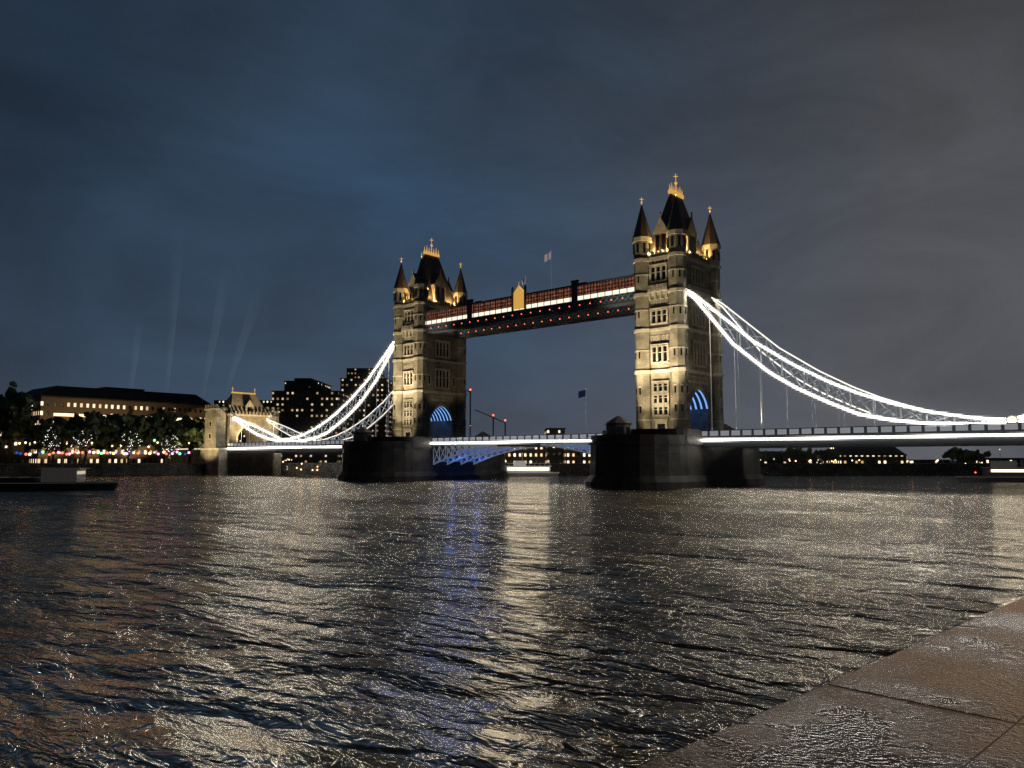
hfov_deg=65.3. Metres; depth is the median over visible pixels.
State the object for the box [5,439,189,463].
bank lamps
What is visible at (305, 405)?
buildings
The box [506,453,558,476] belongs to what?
river cruiser boat
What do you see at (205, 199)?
sky
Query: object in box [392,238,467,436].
bridge tower
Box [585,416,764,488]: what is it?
tower bridge north pier
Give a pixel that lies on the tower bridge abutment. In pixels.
(223, 426)
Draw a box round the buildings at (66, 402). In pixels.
[0,386,211,463]
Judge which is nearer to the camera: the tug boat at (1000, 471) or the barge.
the barge
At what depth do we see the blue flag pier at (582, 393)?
169.84 m
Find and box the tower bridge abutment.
[165,387,281,474]
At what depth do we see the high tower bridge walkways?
203.37 m
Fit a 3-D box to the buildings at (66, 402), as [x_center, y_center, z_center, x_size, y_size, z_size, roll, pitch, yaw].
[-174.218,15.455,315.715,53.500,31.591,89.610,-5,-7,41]
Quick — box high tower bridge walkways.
[425,274,634,338]
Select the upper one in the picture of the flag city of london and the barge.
the flag city of london
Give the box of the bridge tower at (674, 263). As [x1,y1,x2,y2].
[632,174,723,429]
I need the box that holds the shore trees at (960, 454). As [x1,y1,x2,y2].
[760,447,990,462]
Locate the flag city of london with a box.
[544,252,551,288]
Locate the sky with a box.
[0,0,1023,460]
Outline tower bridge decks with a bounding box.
[227,422,1023,464]
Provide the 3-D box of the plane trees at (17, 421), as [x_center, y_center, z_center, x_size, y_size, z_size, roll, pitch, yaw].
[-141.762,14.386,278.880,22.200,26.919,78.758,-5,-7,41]
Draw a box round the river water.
[0,474,1023,767]
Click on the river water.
(280, 620)
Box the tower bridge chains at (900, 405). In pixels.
[687,290,1023,429]
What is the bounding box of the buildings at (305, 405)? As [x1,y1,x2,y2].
[214,368,1023,462]
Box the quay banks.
[0,461,1023,767]
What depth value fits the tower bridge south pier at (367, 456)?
213.46 m
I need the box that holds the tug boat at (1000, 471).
[955,449,1023,482]
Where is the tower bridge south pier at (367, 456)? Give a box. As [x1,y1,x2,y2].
[337,427,508,480]
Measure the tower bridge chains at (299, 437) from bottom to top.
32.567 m
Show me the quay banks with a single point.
(950, 699)
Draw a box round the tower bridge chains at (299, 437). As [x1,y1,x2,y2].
[235,342,393,442]
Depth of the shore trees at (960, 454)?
294.43 m
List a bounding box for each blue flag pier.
[342,407,345,440]
[578,390,586,441]
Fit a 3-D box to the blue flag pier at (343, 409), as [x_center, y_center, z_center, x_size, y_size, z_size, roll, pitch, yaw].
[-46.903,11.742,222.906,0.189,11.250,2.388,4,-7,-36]
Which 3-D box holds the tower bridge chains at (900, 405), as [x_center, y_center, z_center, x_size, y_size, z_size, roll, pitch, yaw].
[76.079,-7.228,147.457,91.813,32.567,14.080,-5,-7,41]
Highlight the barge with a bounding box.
[0,457,119,490]
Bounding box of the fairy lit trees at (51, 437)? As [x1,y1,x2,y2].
[38,423,182,463]
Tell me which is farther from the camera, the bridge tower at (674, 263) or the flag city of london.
the flag city of london
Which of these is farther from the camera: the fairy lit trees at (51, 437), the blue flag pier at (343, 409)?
the fairy lit trees at (51, 437)
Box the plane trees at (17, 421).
[0,381,204,463]
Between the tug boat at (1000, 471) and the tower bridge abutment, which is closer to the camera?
the tug boat at (1000, 471)
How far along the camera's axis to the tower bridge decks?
156.69 m

